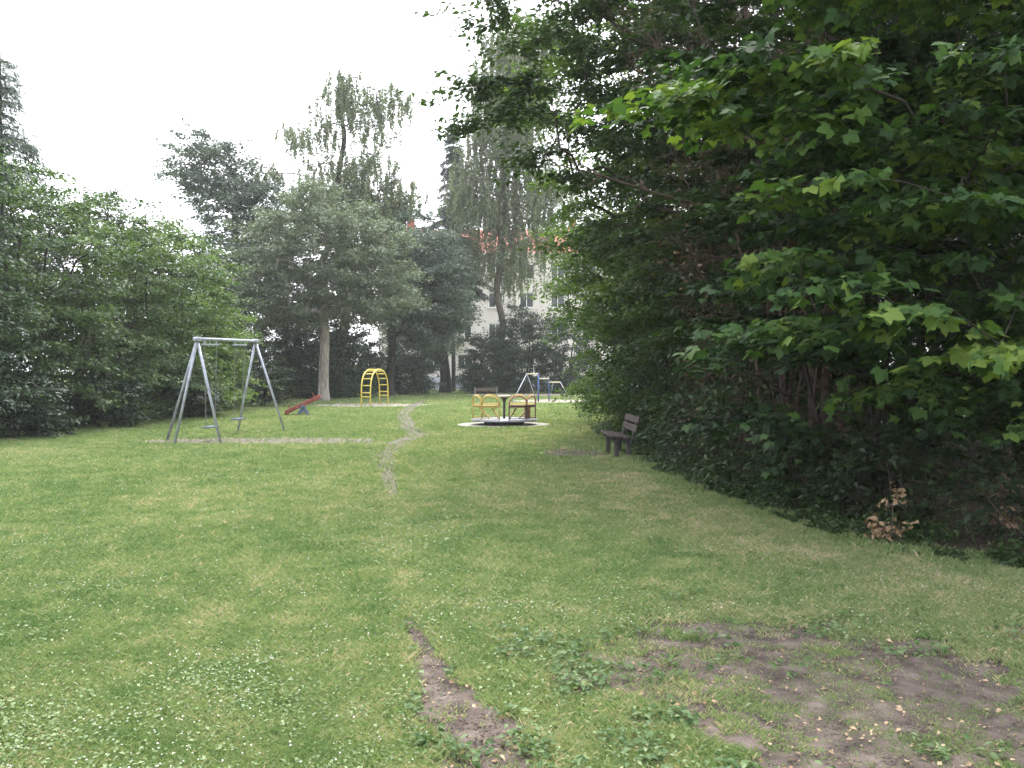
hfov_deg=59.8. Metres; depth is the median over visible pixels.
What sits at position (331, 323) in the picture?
evergreen bush
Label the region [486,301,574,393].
evergreen bush
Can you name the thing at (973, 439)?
background tree
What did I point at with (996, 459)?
shrub
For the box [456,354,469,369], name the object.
window
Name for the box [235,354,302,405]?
shrub
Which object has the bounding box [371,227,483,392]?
lime tree
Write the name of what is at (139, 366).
hedge tree
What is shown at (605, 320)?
hornbeam tree
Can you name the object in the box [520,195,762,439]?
hazel bush
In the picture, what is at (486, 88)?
hornbeam tree
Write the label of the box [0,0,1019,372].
sky
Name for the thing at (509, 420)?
merry go round
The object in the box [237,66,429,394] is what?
birch tree
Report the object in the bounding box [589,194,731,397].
background tree
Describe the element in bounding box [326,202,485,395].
ash tree
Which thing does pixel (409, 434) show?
footpath
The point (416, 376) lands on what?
evergreen bush
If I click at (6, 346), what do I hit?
hedge tree
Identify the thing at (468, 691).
footpath
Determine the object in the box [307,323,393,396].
evergreen bush
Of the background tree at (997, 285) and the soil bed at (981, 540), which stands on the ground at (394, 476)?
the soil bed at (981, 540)
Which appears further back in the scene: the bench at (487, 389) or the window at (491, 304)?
the window at (491, 304)
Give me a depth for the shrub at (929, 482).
9.05 m
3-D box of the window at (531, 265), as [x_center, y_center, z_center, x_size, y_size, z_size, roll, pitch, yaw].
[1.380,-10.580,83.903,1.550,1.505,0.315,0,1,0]
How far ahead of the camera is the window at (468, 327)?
84.11 m
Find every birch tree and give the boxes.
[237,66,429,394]
[436,2,584,392]
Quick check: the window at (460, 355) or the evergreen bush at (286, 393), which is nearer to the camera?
the evergreen bush at (286, 393)
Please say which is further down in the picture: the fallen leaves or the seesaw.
the fallen leaves
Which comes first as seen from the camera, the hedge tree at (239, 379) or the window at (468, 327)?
the hedge tree at (239, 379)
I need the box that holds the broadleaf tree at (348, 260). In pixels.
[215,172,436,400]
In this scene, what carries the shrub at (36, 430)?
on the soil bed at (182, 416)
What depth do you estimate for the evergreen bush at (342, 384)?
54.74 m
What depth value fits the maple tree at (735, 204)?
10.06 m
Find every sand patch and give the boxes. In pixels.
[315,403,430,406]
[463,393,582,395]
[514,399,585,402]
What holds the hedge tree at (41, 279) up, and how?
on the soil bed at (182, 416)
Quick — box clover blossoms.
[0,430,1023,767]
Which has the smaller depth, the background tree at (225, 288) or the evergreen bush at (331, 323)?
the background tree at (225, 288)
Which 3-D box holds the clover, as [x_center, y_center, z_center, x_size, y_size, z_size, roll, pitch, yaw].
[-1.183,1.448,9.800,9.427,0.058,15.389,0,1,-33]
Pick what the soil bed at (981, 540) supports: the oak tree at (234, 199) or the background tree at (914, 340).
the background tree at (914, 340)
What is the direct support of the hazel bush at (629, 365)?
on the soil bed at (981, 540)
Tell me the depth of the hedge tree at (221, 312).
33.13 m
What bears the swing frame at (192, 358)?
on the playground gravel
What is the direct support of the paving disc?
on the ground at (394, 476)
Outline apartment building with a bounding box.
[378,219,637,389]
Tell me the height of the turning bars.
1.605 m
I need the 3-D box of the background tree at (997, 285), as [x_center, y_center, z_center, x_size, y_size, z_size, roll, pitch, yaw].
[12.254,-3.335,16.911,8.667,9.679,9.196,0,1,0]
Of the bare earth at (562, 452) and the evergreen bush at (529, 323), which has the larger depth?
the evergreen bush at (529, 323)
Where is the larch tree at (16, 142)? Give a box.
[0,43,84,365]
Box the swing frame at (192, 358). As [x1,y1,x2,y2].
[166,337,285,442]
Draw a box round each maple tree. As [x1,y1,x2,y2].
[552,0,1023,449]
[623,0,1023,512]
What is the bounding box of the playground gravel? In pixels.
[143,438,382,443]
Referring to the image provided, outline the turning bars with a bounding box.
[512,373,570,401]
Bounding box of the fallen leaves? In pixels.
[12,461,1023,767]
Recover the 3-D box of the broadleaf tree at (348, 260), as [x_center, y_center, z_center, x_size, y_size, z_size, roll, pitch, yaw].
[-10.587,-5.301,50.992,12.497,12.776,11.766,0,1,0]
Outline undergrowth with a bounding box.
[590,417,1023,567]
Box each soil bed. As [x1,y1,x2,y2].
[2,397,321,433]
[611,412,1023,558]
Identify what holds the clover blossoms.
on the ground at (394, 476)
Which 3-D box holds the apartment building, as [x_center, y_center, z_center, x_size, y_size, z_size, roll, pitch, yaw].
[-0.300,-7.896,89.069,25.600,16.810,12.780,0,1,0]
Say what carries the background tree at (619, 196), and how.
on the soil bed at (981, 540)
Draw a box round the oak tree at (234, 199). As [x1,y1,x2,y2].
[148,114,309,322]
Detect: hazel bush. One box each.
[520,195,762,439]
[540,212,692,418]
[584,258,789,453]
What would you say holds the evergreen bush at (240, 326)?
on the soil bed at (182, 416)
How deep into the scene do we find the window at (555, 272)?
84.05 m
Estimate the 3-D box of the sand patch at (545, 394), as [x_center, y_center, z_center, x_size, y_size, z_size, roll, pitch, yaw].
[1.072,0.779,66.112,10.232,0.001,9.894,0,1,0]
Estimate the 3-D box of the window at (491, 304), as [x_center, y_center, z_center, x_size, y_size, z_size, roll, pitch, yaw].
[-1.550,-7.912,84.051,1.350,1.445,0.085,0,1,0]
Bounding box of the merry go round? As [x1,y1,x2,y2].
[471,394,536,424]
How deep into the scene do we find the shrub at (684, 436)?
13.45 m
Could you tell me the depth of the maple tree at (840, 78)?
7.27 m
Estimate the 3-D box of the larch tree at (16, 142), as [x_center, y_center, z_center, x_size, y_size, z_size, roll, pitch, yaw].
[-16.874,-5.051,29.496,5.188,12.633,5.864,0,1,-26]
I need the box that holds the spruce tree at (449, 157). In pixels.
[426,122,493,391]
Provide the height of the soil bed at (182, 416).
0.001 m
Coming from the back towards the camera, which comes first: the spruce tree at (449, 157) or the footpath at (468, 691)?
the spruce tree at (449, 157)
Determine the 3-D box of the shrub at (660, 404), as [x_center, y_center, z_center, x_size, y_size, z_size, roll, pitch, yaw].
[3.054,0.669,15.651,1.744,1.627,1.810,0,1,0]
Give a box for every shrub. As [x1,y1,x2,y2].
[0,363,80,438]
[61,373,158,427]
[157,377,233,417]
[226,335,289,402]
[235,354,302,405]
[640,376,725,462]
[655,377,758,474]
[673,372,809,490]
[729,406,883,516]
[783,414,992,535]
[917,415,1023,547]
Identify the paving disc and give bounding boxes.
[459,422,549,427]
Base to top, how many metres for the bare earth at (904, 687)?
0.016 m
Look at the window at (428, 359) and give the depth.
84.15 m
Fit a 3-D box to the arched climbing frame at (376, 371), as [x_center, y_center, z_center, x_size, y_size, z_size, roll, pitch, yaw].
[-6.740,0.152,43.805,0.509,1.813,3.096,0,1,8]
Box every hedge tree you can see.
[0,140,155,428]
[0,165,68,434]
[0,185,236,423]
[67,223,263,416]
[148,289,266,410]
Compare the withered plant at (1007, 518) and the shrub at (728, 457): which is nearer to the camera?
the withered plant at (1007, 518)
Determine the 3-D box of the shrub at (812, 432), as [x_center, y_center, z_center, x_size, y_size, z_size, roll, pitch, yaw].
[3.417,0.904,10.298,1.713,1.300,1.898,0,1,19]
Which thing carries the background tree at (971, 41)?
on the soil bed at (981, 540)
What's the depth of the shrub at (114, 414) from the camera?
25.71 m
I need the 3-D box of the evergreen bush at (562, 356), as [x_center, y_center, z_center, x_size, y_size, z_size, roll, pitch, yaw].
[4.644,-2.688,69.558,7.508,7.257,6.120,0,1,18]
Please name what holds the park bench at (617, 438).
on the ground at (394, 476)
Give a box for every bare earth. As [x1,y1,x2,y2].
[543,449,608,456]
[544,601,1023,767]
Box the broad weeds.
[389,573,1022,767]
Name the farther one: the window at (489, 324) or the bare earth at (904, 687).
the window at (489, 324)
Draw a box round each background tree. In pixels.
[8,191,203,410]
[80,222,265,400]
[225,216,339,392]
[548,40,831,415]
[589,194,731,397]
[671,5,1022,465]
[700,25,1023,434]
[833,0,1023,484]
[943,143,1023,442]
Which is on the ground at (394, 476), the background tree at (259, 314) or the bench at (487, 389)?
the background tree at (259, 314)
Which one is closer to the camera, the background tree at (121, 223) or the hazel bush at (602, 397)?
the hazel bush at (602, 397)
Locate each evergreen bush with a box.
[200,301,277,398]
[227,278,317,397]
[257,283,366,396]
[266,323,374,398]
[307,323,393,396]
[363,348,446,394]
[449,324,534,393]
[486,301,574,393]
[522,308,602,392]
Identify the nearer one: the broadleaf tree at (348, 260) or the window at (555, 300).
the broadleaf tree at (348, 260)
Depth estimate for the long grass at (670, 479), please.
9.88 m
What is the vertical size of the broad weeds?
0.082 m
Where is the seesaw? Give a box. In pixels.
[284,393,320,414]
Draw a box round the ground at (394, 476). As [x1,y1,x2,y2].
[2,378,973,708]
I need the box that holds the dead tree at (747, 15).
[580,0,968,481]
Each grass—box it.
[589,434,1023,577]
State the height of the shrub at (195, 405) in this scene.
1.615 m
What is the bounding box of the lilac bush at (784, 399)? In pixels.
[639,78,930,482]
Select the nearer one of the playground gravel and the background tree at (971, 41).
the background tree at (971, 41)
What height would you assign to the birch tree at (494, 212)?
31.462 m
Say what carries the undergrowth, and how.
on the soil bed at (981, 540)
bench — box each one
[475,388,496,393]
[600,413,639,456]
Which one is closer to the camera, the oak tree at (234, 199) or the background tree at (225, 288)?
the background tree at (225, 288)
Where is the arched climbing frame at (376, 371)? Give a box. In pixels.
[361,369,388,405]
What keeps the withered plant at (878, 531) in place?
on the soil bed at (981, 540)
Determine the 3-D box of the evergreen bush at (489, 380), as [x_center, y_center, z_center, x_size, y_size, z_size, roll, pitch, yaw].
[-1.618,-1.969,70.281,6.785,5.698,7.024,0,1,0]
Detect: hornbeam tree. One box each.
[390,0,1021,465]
[479,0,873,439]
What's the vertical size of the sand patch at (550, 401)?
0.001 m
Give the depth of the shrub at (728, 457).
11.78 m
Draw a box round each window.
[428,359,439,369]
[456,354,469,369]
[461,323,471,338]
[488,293,502,307]
[488,323,499,336]
[519,293,533,307]
[522,264,533,279]
[550,264,564,279]
[551,295,564,307]
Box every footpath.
[375,400,425,494]
[401,619,539,767]
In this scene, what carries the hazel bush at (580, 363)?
on the soil bed at (981, 540)
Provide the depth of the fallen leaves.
4.17 m
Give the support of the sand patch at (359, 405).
on the ground at (394, 476)
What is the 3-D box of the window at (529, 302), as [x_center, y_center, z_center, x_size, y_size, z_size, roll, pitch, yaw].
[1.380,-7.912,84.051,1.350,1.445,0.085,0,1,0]
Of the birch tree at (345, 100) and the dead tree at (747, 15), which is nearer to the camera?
the dead tree at (747, 15)
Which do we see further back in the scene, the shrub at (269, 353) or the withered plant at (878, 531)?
the shrub at (269, 353)
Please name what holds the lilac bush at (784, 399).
on the soil bed at (981, 540)
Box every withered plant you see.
[863,481,918,543]
[987,472,1023,538]
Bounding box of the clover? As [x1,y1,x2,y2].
[0,472,1023,767]

